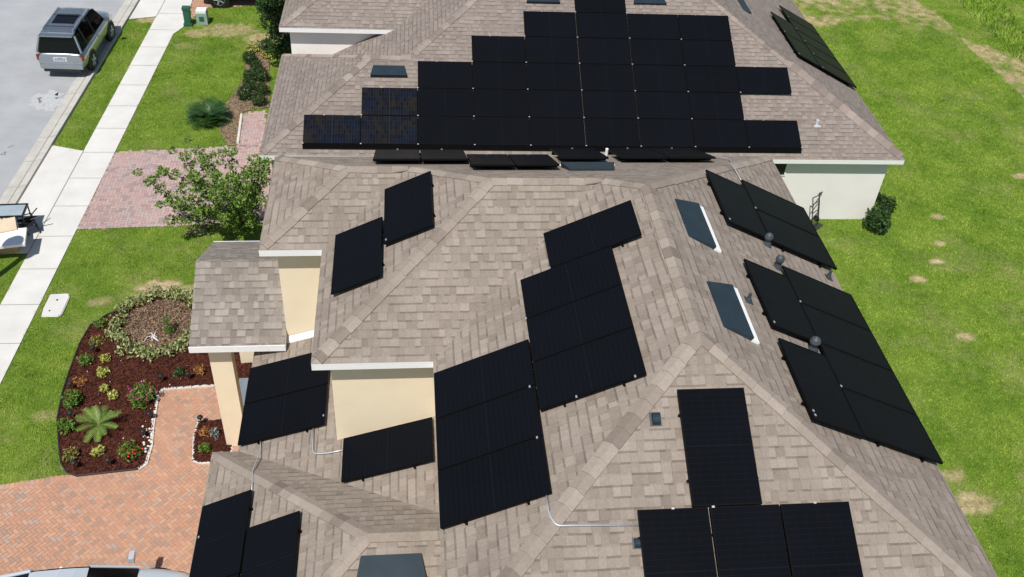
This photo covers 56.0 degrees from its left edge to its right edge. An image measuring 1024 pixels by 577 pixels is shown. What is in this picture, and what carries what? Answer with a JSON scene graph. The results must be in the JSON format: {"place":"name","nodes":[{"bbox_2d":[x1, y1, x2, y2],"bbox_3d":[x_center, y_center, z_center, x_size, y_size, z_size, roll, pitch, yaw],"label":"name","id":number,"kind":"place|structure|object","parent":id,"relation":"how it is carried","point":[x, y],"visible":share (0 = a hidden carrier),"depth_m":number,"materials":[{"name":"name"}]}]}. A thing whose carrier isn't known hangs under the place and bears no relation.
{"place":"outdoors","nodes":[
{"label":"outdoors","id":0,"kind":"place"},
{"bbox_2d":[0,0,124,197],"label":"road","id":1,"kind":"structure","parent":0,"point":[25,77],"depth_m":35.94,"materials":[{"name":"grey asphalt"}]},
{"bbox_2d":[28,89,63,111],"bbox_3d":[-16.707,-6.761,34.675,1.428,0.004,1.389,20,43,18],"label":"road stain","id":2,"kind":"object","parent":1,"relation":"on","point":[50,101],"visible":1,"depth_m":34.65,"materials":[{"name":"white paint"}]},
{"bbox_2d":[35,7,114,71],"bbox_3d":[-16.736,-9.815,36.955,2.147,1.849,4.139,1,40,-4],"label":"parked suv","id":3,"kind":"object","parent":1,"relation":"on","point":[69,39],"visible":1,"depth_m":35.65,"materials":[{"name":"silver metal"}]},
{"bbox_2d":[0,0,172,382],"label":"sidewalk","id":4,"kind":"structure","parent":0,"point":[34,275],"depth_m":30.28,"materials":[{"name":"concrete"}]},
{"bbox_2d":[0,387,238,574],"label":"driveway","id":5,"kind":"structure","parent":0,"point":[58,550],"depth_m":21.47,"materials":[{"name":"brick"}]},
{"bbox_2d":[0,470,138,488],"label":"driveway border","id":6,"kind":"object","parent":5,"relation":"on","point":[35,481],"visible":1,"depth_m":22.04,"materials":[{"name":"brick"}]},
{"bbox_2d":[0,551,188,576],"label":"parked sedan","id":7,"kind":"object","parent":5,"relation":"on","point":[92,570],"visible":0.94,"depth_m":18.98,"materials":[{"name":"silver metal"}]},
{"bbox_2d":[138,384,214,470],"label":"stone kerb","id":8,"kind":"structure","parent":5,"relation":"on","point":[155,414],"depth_m":23.89,"materials":[{"name":"white stone"}]},
{"bbox_2d":[192,418,231,461],"bbox_3d":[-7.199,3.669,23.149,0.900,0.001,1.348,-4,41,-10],"label":"planting bed","id":9,"kind":"object","parent":5,"relation":"on","point":[212,440],"visible":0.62,"depth_m":23.12,"materials":[{"name":"brown wood"}]},
{"bbox_2d":[78,145,272,229],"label":"neighbour driveway","id":10,"kind":"structure","parent":0,"point":[151,211],"depth_m":31.00,"materials":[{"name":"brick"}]},
{"bbox_2d":[168,0,191,36],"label":"path","id":11,"kind":"structure","parent":0,"point":[176,22],"depth_m":40.41,"materials":[{"name":"concrete"}]},
{"bbox_2d":[190,0,257,17],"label":"driveway","id":12,"kind":"structure","parent":0,"point":[205,3],"depth_m":41.60,"materials":[{"name":"brick"}]},
{"bbox_2d":[0,0,1023,576],"bbox_3d":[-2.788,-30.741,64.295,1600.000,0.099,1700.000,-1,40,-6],"label":"ground","id":13,"kind":"structure","parent":0,"point":[952,472],"depth_m":29.69,"materials":[{"name":"green plant"}]},
{"bbox_2d":[41,294,69,316],"bbox_3d":[-12.546,0.462,26.463,0.578,0.066,0.960,-1,40,-6],"label":"utility box","id":14,"kind":"object","parent":13,"relation":"on","point":[55,305],"visible":1,"depth_m":26.42,"materials":[{"name":"concrete"}]},
{"bbox_2d":[0,0,139,218],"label":"kerb","id":15,"kind":"structure","parent":13,"relation":"on","point":[37,147],"depth_m":33.73,"materials":[{"name":"grey concrete"}]},
{"bbox_2d":[7,0,164,253],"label":"driveway apron","id":16,"kind":"object","parent":13,"relation":"on","point":[43,190],"visible":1,"depth_m":30.97,"materials":[{"name":"concrete"}]},
{"bbox_2d":[0,247,19,253],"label":"cardboard box","id":17,"kind":"object","parent":16,"relation":"on","point":[9,250],"visible":0.12,"depth_m":28.00,"materials":[{"name":"brown cardboard"}]},
{"bbox_2d":[0,227,26,248],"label":"white board","id":18,"kind":"object","parent":17,"relation":"on","point":[15,238],"visible":1,"depth_m":27.59,"materials":[{"name":"white"}]},
{"bbox_2d":[0,203,30,235],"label":"glass table","id":19,"kind":"object","parent":16,"relation":"on","point":[16,210],"visible":0.88,"depth_m":28.48,"materials":[{"name":"glass"}]},
{"bbox_2d":[0,4,280,484],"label":"grass","id":20,"kind":"structure","parent":13,"relation":"on","point":[154,137],"depth_m":29.40,"materials":[{"name":"green plant"}]},
{"bbox_2d":[56,294,251,474],"bbox_3d":[-8.876,2.243,24.686,4.871,0.001,6.353,-1,40,-6],"label":"planting bed","id":21,"kind":"object","parent":13,"relation":"on","point":[165,374],"visible":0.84,"depth_m":24.27,"materials":[{"name":"brown wood"}]},
{"bbox_2d":[74,404,121,442],"bbox_3d":[-9.958,3.231,23.081,1.109,0.499,1.094,-1,40,-6],"label":"young palm","id":22,"kind":"object","parent":21,"relation":"on","point":[97,423],"visible":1,"depth_m":23.05,"materials":[{"name":"green plant"}]},
{"bbox_2d":[56,294,171,476],"bbox_3d":[-10.139,2.247,24.539,2.367,0.044,6.391,-1,40,-6],"label":"bed edging","id":23,"kind":"object","parent":21,"relation":"on","point":[64,468],"visible":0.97,"depth_m":23.12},
{"bbox_2d":[126,380,157,408],"bbox_3d":[-9.201,2.611,23.862,0.735,0.538,0.784,-29,50,-33],"label":"flowering bush","id":24,"kind":"object","parent":21,"relation":"on","point":[139,393],"visible":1,"depth_m":23.75,"materials":[{"name":"green plant"}]},
{"bbox_2d":[121,299,191,349],"bbox_3d":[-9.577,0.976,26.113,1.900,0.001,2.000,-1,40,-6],"label":"litter bed","id":25,"kind":"object","parent":21,"relation":"on","point":[128,323],"visible":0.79,"depth_m":26.09,"materials":[{"name":"brown plant"}]},
{"bbox_2d":[131,136,272,236],"bbox_3d":[-8.595,-2.760,27.932,4.424,3.591,2.780,23,44,21],"label":"garden tree","id":26,"kind":"object","parent":13,"relation":"on","point":[239,214],"visible":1,"depth_m":27.53,"materials":[{"name":"green plant"}]},
{"bbox_2d":[185,96,231,129],"bbox_3d":[-10.749,-6.217,34.061,1.707,0.662,1.652,-1,40,-6],"label":"sago palm","id":27,"kind":"object","parent":13,"relation":"on","point":[209,111],"visible":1,"depth_m":33.92,"materials":[{"name":"green plant"}]},
{"bbox_2d":[219,42,268,144],"bbox_3d":[-9.873,-7.599,36.240,1.734,0.001,8.258,-1,40,-6],"label":"neighbour bed","id":28,"kind":"object","parent":13,"relation":"on","point":[236,109],"visible":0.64,"depth_m":35.09,"materials":[{"name":"brown soil"}]},
{"bbox_2d":[219,38,269,144],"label":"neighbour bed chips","id":29,"kind":"object","parent":28,"relation":"on","point":[231,110],"visible":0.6,"depth_m":35.15,"materials":[{"name":"brown wood"}]},
{"bbox_2d":[238,110,267,146],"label":"walkway","id":30,"kind":"structure","parent":13,"relation":"on","point":[253,142],"depth_m":33.99,"materials":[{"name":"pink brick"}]},
{"bbox_2d":[254,0,291,55],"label":"evergreen tree","id":31,"kind":"object","parent":13,"relation":"on","point":[272,9],"visible":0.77,"depth_m":36.07,"materials":[{"name":"green plant"}]},
{"bbox_2d":[259,0,904,218],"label":"neighbour house","id":32,"kind":"structure","parent":13,"relation":"on","point":[344,52],"depth_m":30.89,"materials":[{"name":"white paint"}]},
{"bbox_2d":[302,114,360,149],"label":"solar panel","id":33,"kind":"object","parent":32,"relation":"on","point":[331,132],"visible":1,"depth_m":28.61,"materials":[{"name":"glass"}]},
{"bbox_2d":[360,115,417,149],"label":"solar panel","id":34,"kind":"object","parent":32,"relation":"on","point":[388,132],"visible":0.93,"depth_m":28.77,"materials":[{"name":"glass"}]},
{"bbox_2d":[361,87,416,115],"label":"solar panel","id":35,"kind":"object","parent":32,"relation":"attached to","point":[381,101],"visible":1,"depth_m":29.20,"materials":[{"name":"glass"}]},
{"bbox_2d":[417,88,472,116],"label":"solar panel","id":36,"kind":"object","parent":32,"relation":"attached to","point":[443,102],"visible":1,"depth_m":29.36,"materials":[{"name":"glass"}]},
{"bbox_2d":[417,61,472,88],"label":"solar panel","id":37,"kind":"object","parent":32,"relation":"attached to","point":[445,74],"visible":1,"depth_m":29.74,"materials":[{"name":"glass"}]},
{"bbox_2d":[417,116,474,150],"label":"solar panel","id":38,"kind":"object","parent":32,"relation":"on","point":[445,132],"visible":0.92,"depth_m":28.94,"materials":[{"name":"glass"}]},
{"bbox_2d":[471,35,525,62],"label":"solar panel","id":39,"kind":"object","parent":32,"relation":"attached to","point":[509,49],"visible":1,"depth_m":30.29,"materials":[{"name":"glass"}]},
{"bbox_2d":[472,62,526,89],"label":"solar panel","id":40,"kind":"object","parent":32,"relation":"attached to","point":[499,75],"visible":1,"depth_m":29.90,"materials":[{"name":"glass"}]},
{"bbox_2d":[473,89,528,116],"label":"solar panel","id":41,"kind":"object","parent":32,"relation":"attached to","point":[499,103],"visible":1,"depth_m":29.52,"materials":[{"name":"glass"}]},
{"bbox_2d":[474,117,530,150],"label":"solar panel","id":42,"kind":"object","parent":32,"relation":"on","point":[501,133],"visible":1,"depth_m":29.09,"materials":[{"name":"glass"}]},
{"bbox_2d":[523,11,576,37],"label":"solar panel","id":43,"kind":"object","parent":32,"relation":"attached to","point":[547,24],"visible":1,"depth_m":30.83,"materials":[{"name":"glass"}]},
{"bbox_2d":[525,37,578,63],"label":"solar panel","id":44,"kind":"object","parent":32,"relation":"attached to","point":[551,50],"visible":1,"depth_m":30.45,"materials":[{"name":"glass"}]},
{"bbox_2d":[526,63,580,89],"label":"solar panel","id":45,"kind":"object","parent":32,"relation":"attached to","point":[552,76],"visible":1,"depth_m":30.06,"materials":[{"name":"glass"}]},
{"bbox_2d":[528,90,582,117],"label":"solar panel","id":46,"kind":"object","parent":32,"relation":"attached to","point":[555,103],"visible":1,"depth_m":29.67,"materials":[{"name":"glass"}]},
{"bbox_2d":[529,117,585,151],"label":"solar panel","id":47,"kind":"object","parent":32,"relation":"on","point":[546,134],"visible":0.91,"depth_m":29.27,"materials":[{"name":"glass"}]},
{"bbox_2d":[574,0,626,12],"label":"solar panel","id":48,"kind":"object","parent":32,"relation":"attached to","point":[604,6],"visible":1,"depth_m":31.29,"materials":[{"name":"glass"}]},
{"bbox_2d":[575,12,628,38],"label":"solar panel","id":49,"kind":"object","parent":32,"relation":"attached to","point":[601,25],"visible":1,"depth_m":30.99,"materials":[{"name":"glass"}]},
{"bbox_2d":[577,38,631,64],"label":"solar panel","id":50,"kind":"object","parent":32,"relation":"attached to","point":[604,51],"visible":1,"depth_m":30.61,"materials":[{"name":"glass"}]},
{"bbox_2d":[579,64,634,90],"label":"solar panel","id":51,"kind":"object","parent":32,"relation":"attached to","point":[606,77],"visible":1,"depth_m":30.22,"materials":[{"name":"glass"}]},
{"bbox_2d":[582,91,637,118],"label":"solar panel","id":52,"kind":"object","parent":32,"relation":"attached to","point":[609,104],"visible":1,"depth_m":29.83,"materials":[{"name":"glass"}]},
{"bbox_2d":[584,118,640,151],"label":"solar panel","id":53,"kind":"object","parent":32,"relation":"on","point":[602,134],"visible":0.84,"depth_m":29.43,"materials":[{"name":"glass"}]},
{"bbox_2d":[627,13,680,39],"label":"solar panel","id":54,"kind":"object","parent":32,"relation":"attached to","point":[653,26],"visible":1,"depth_m":31.15,"materials":[{"name":"glass"}]},
{"bbox_2d":[629,39,683,65],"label":"solar panel","id":55,"kind":"object","parent":32,"relation":"attached to","point":[656,52],"visible":1,"depth_m":30.77,"materials":[{"name":"glass"}]},
{"bbox_2d":[632,65,687,91],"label":"solar panel","id":56,"kind":"object","parent":32,"relation":"attached to","point":[661,78],"visible":1,"depth_m":30.38,"materials":[{"name":"glass"}]},
{"bbox_2d":[635,91,690,118],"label":"solar panel","id":57,"kind":"object","parent":32,"relation":"attached to","point":[662,105],"visible":1,"depth_m":29.99,"materials":[{"name":"glass"}]},
{"bbox_2d":[638,119,694,148],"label":"solar panel","id":58,"kind":"object","parent":32,"relation":"on","point":[666,133],"visible":0.82,"depth_m":29.60,"materials":[{"name":"glass"}]},
{"bbox_2d":[678,14,732,40],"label":"solar panel","id":59,"kind":"object","parent":32,"relation":"attached to","point":[704,27],"visible":1,"depth_m":31.31,"materials":[{"name":"glass"}]},
{"bbox_2d":[681,40,736,65],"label":"solar panel","id":60,"kind":"object","parent":32,"relation":"attached to","point":[708,53],"visible":1,"depth_m":30.93,"materials":[{"name":"glass"}]},
{"bbox_2d":[684,66,739,92],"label":"solar panel","id":61,"kind":"object","parent":32,"relation":"attached to","point":[721,79],"visible":1,"depth_m":30.54,"materials":[{"name":"glass"}]},
{"bbox_2d":[688,92,744,119],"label":"solar panel","id":62,"kind":"object","parent":32,"relation":"attached to","point":[715,106],"visible":1,"depth_m":30.15,"materials":[{"name":"glass"}]},
{"bbox_2d":[692,119,748,152],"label":"solar panel","id":63,"kind":"object","parent":32,"relation":"on","point":[719,136],"visible":0.92,"depth_m":29.73,"materials":[{"name":"glass"}]},
{"bbox_2d":[736,66,792,93],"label":"solar panel","id":64,"kind":"object","parent":32,"relation":"attached to","point":[770,80],"visible":1,"depth_m":30.70,"materials":[{"name":"glass"}]},
{"bbox_2d":[745,120,802,153],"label":"solar panel","id":65,"kind":"object","parent":32,"relation":"on","point":[774,136],"visible":1,"depth_m":29.89,"materials":[{"name":"glass"}]},
{"bbox_2d":[784,32,820,66],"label":"solar panel","id":66,"kind":"object","parent":32,"relation":"attached to","point":[801,49],"visible":1,"depth_m":33.01,"materials":[{"name":"glass"}]},
{"bbox_2d":[813,54,856,87],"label":"solar panel","id":67,"kind":"object","parent":32,"relation":"attached to","point":[827,68],"visible":1,"depth_m":33.26,"materials":[{"name":"glass"}]},
{"bbox_2d":[188,148,997,576],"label":"two storey house","id":68,"kind":"structure","parent":13,"relation":"on","point":[442,292],"depth_m":17.05,"materials":[{"name":"brown tile"}]},
{"bbox_2d":[189,490,252,576],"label":"solar panel","id":69,"kind":"object","parent":68,"relation":"attached to","point":[220,541],"visible":1,"depth_m":16.99,"materials":[{"name":"glass"}]},
{"bbox_2d":[241,511,301,576],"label":"solar panel","id":70,"kind":"object","parent":68,"relation":"attached to","point":[270,549],"visible":1,"depth_m":16.35,"materials":[{"name":"black glass"}]},
{"bbox_2d":[238,384,327,445],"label":"solar panel","id":71,"kind":"object","parent":68,"relation":"on","point":[305,409],"visible":1,"depth_m":19.23,"materials":[{"name":"glass"}]},
{"bbox_2d":[244,353,328,403],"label":"solar panel","id":72,"kind":"object","parent":68,"relation":"on","point":[282,377],"visible":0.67,"depth_m":20.02,"materials":[{"name":"glass"}]},
{"bbox_2d":[331,217,383,294],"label":"solar panel","id":73,"kind":"object","parent":68,"relation":"attached to","point":[357,259],"visible":0.97,"depth_m":18.30,"materials":[{"name":"black glass"}]},
{"bbox_2d":[341,417,433,482],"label":"solar panel","id":74,"kind":"object","parent":68,"relation":"attached to","point":[389,449],"visible":1,"depth_m":17.84,"materials":[{"name":"black glass"}]},
{"bbox_2d":[373,149,419,161],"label":"solar panel","id":75,"kind":"object","parent":68,"relation":"attached to","point":[396,155],"visible":1,"depth_m":20.98,"materials":[{"name":"glass"}]},
{"bbox_2d":[384,171,434,244],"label":"solar panel","id":76,"kind":"object","parent":68,"relation":"attached to","point":[408,207],"visible":1,"depth_m":18.78,"materials":[{"name":"glass"}]},
{"bbox_2d":[420,149,467,161],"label":"solar panel","id":77,"kind":"object","parent":68,"relation":"attached to","point":[442,155],"visible":0.96,"depth_m":21.09,"materials":[{"name":"glass"}]},
{"bbox_2d":[434,339,535,418],"bbox_3d":[-0.469,1.533,16.021,1.755,0.111,1.083,-20,40,11],"label":"solar panel","id":78,"kind":"object","parent":68,"relation":"attached to","point":[484,378],"visible":0.97,"depth_m":15.97,"materials":[{"name":"black glass"}]},
{"bbox_2d":[436,385,542,470],"bbox_3d":[-0.375,2.219,15.211,1.755,0.120,1.088,-21,40,11],"label":"solar panel","id":79,"kind":"object","parent":68,"relation":"attached to","point":[490,426],"visible":0.98,"depth_m":15.16,"materials":[{"name":"glass"}]},
{"bbox_2d":[467,154,514,166],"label":"solar panel","id":80,"kind":"object","parent":68,"relation":"attached to","point":[489,160],"visible":0.94,"depth_m":20.32,"materials":[{"name":"glass"}]},
{"bbox_2d":[438,436,551,528],"bbox_3d":[-0.279,2.910,14.403,1.755,0.120,1.088,-21,40,11],"label":"solar panel","id":81,"kind":"object","parent":68,"relation":"attached to","point":[495,481],"visible":1,"depth_m":14.35,"materials":[{"name":"glass"}]},
{"bbox_2d":[508,154,559,166],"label":"solar panel","id":82,"kind":"object","parent":68,"relation":"attached to","point":[532,160],"visible":0.86,"depth_m":20.44,"materials":[{"name":"glass"}]},
{"bbox_2d":[520,246,621,319],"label":"solar panel","id":83,"kind":"object","parent":68,"relation":"attached to","point":[571,281],"visible":0.98,"depth_m":16.82,"materials":[{"name":"glass"}]},
{"bbox_2d":[550,148,608,159],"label":"solar panel","id":84,"kind":"object","parent":68,"relation":"attached to","point":[577,154],"visible":1,"depth_m":21.64,"materials":[{"name":"glass"}]},
{"bbox_2d":[526,284,633,361],"bbox_3d":[1.119,0.602,16.070,1.752,0.109,1.075,-20,40,11],"label":"solar panel","id":85,"kind":"object","parent":68,"relation":"attached to","point":[593,317],"visible":1,"depth_m":16.02,"materials":[{"name":"black glass"}]},
{"bbox_2d":[533,327,646,410],"bbox_3d":[1.212,1.283,15.266,1.752,0.120,1.075,-21,40,11],"label":"solar panel","id":86,"kind":"object","parent":68,"relation":"attached to","point":[605,362],"visible":1,"depth_m":15.21,"materials":[{"name":"glass"}]},
{"bbox_2d":[543,200,641,268],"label":"solar panel","id":87,"kind":"object","parent":68,"relation":"attached to","point":[600,230],"visible":1,"depth_m":17.52,"materials":[{"name":"glass"}]},
{"bbox_2d":[608,148,667,159],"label":"solar panel","id":88,"kind":"object","parent":68,"relation":"attached to","point":[635,154],"visible":0.9,"depth_m":21.80,"materials":[{"name":"glass"}]},
{"bbox_2d":[637,507,716,576],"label":"solar panel","id":89,"kind":"object","parent":68,"relation":"attached to","point":[676,542],"visible":1,"depth_m":13.52,"materials":[{"name":"glass"}]},
{"bbox_2d":[650,148,715,159],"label":"solar panel","id":90,"kind":"object","parent":68,"relation":"attached to","point":[682,154],"visible":0.88,"depth_m":21.89,"materials":[{"name":"glass"}]},
{"bbox_2d":[677,388,761,506],"bbox_3d":[3.042,2.329,14.202,1.064,0.109,1.752,-1,66,-6],"label":"solar panel","id":91,"kind":"object","parent":68,"relation":"attached to","point":[719,451],"visible":1,"depth_m":14.14,"materials":[{"name":"black glass"}]},
{"bbox_2d":[705,169,766,237],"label":"solar panel","id":92,"kind":"object","parent":68,"relation":"attached to","point":[736,205],"visible":1,"depth_m":19.25,"materials":[{"name":"glass"}]},
{"bbox_2d":[709,504,790,576],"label":"solar panel","id":93,"kind":"object","parent":68,"relation":"attached to","point":[749,540],"visible":1,"depth_m":13.62,"materials":[{"name":"glass"}]},
{"bbox_2d":[743,259,815,340],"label":"solar panel","id":94,"kind":"object","parent":68,"relation":"attached to","point":[782,306],"visible":0.85,"depth_m":17.00,"materials":[{"name":"glass"}]},
{"bbox_2d":[741,180,819,236],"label":"solar panel","id":95,"kind":"object","parent":68,"relation":"attached to","point":[778,207],"visible":0.91,"depth_m":20.33,"materials":[{"name":"glass"}]},
{"bbox_2d":[756,209,836,269],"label":"solar panel","id":96,"kind":"object","parent":68,"relation":"attached to","point":[797,240],"visible":1,"depth_m":19.49,"materials":[{"name":"black glass"}]},
{"bbox_2d":[778,338,863,437],"bbox_3d":[4.935,1.592,15.489,1.067,0.120,1.792,20,35,-22],"label":"solar panel","id":97,"kind":"object","parent":68,"relation":"attached to","point":[825,401],"visible":1,"depth_m":15.39,"materials":[{"name":"glass"}]},
{"bbox_2d":[780,501,862,576],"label":"solar panel","id":98,"kind":"object","parent":68,"relation":"attached to","point":[820,538],"visible":1,"depth_m":13.72,"materials":[{"name":"glass"}]},
{"bbox_2d":[782,266,870,330],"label":"solar panel","id":99,"kind":"object","parent":68,"relation":"attached to","point":[823,297],"visible":0.92,"depth_m":18.12,"materials":[{"name":"glass"}]},
{"bbox_2d":[800,302,892,370],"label":"solar panel","id":100,"kind":"object","parent":68,"relation":"attached to","point":[832,331],"visible":0.8,"depth_m":17.32,"materials":[{"name":"black glass"}]},
{"bbox_2d":[819,343,916,414],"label":"solar panel","id":101,"kind":"object","parent":68,"relation":"attached to","point":[866,378],"visible":0.81,"depth_m":16.51,"materials":[{"name":"glass"}]},
{"bbox_2d":[841,387,942,464],"bbox_3d":[6.190,2.267,15.758,1.750,0.109,1.075,20,35,-22],"label":"solar panel","id":102,"kind":"object","parent":68,"relation":"attached to","point":[879,423],"visible":1,"depth_m":15.69,"materials":[{"name":"black glass"}]},
{"bbox_2d":[864,203,891,233],"bbox_3d":[11.870,-2.267,31.159,0.897,0.980,0.904,15,41,12],"label":"bed shrub","id":103,"kind":"object","parent":13,"relation":"on","point":[877,219],"visible":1,"depth_m":31.05,"materials":[{"name":"green plant"}]},
{"bbox_2d":[794,0,1023,576],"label":"grass","id":104,"kind":"structure","parent":0,"point":[969,25],"depth_m":32.83,"materials":[{"name":"green plant"}]},
{"bbox_2d":[955,0,1023,63],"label":"tall grass","id":105,"kind":"structure","parent":0,"point":[997,25],"depth_m":44.75,"materials":[{"name":"green plant"}]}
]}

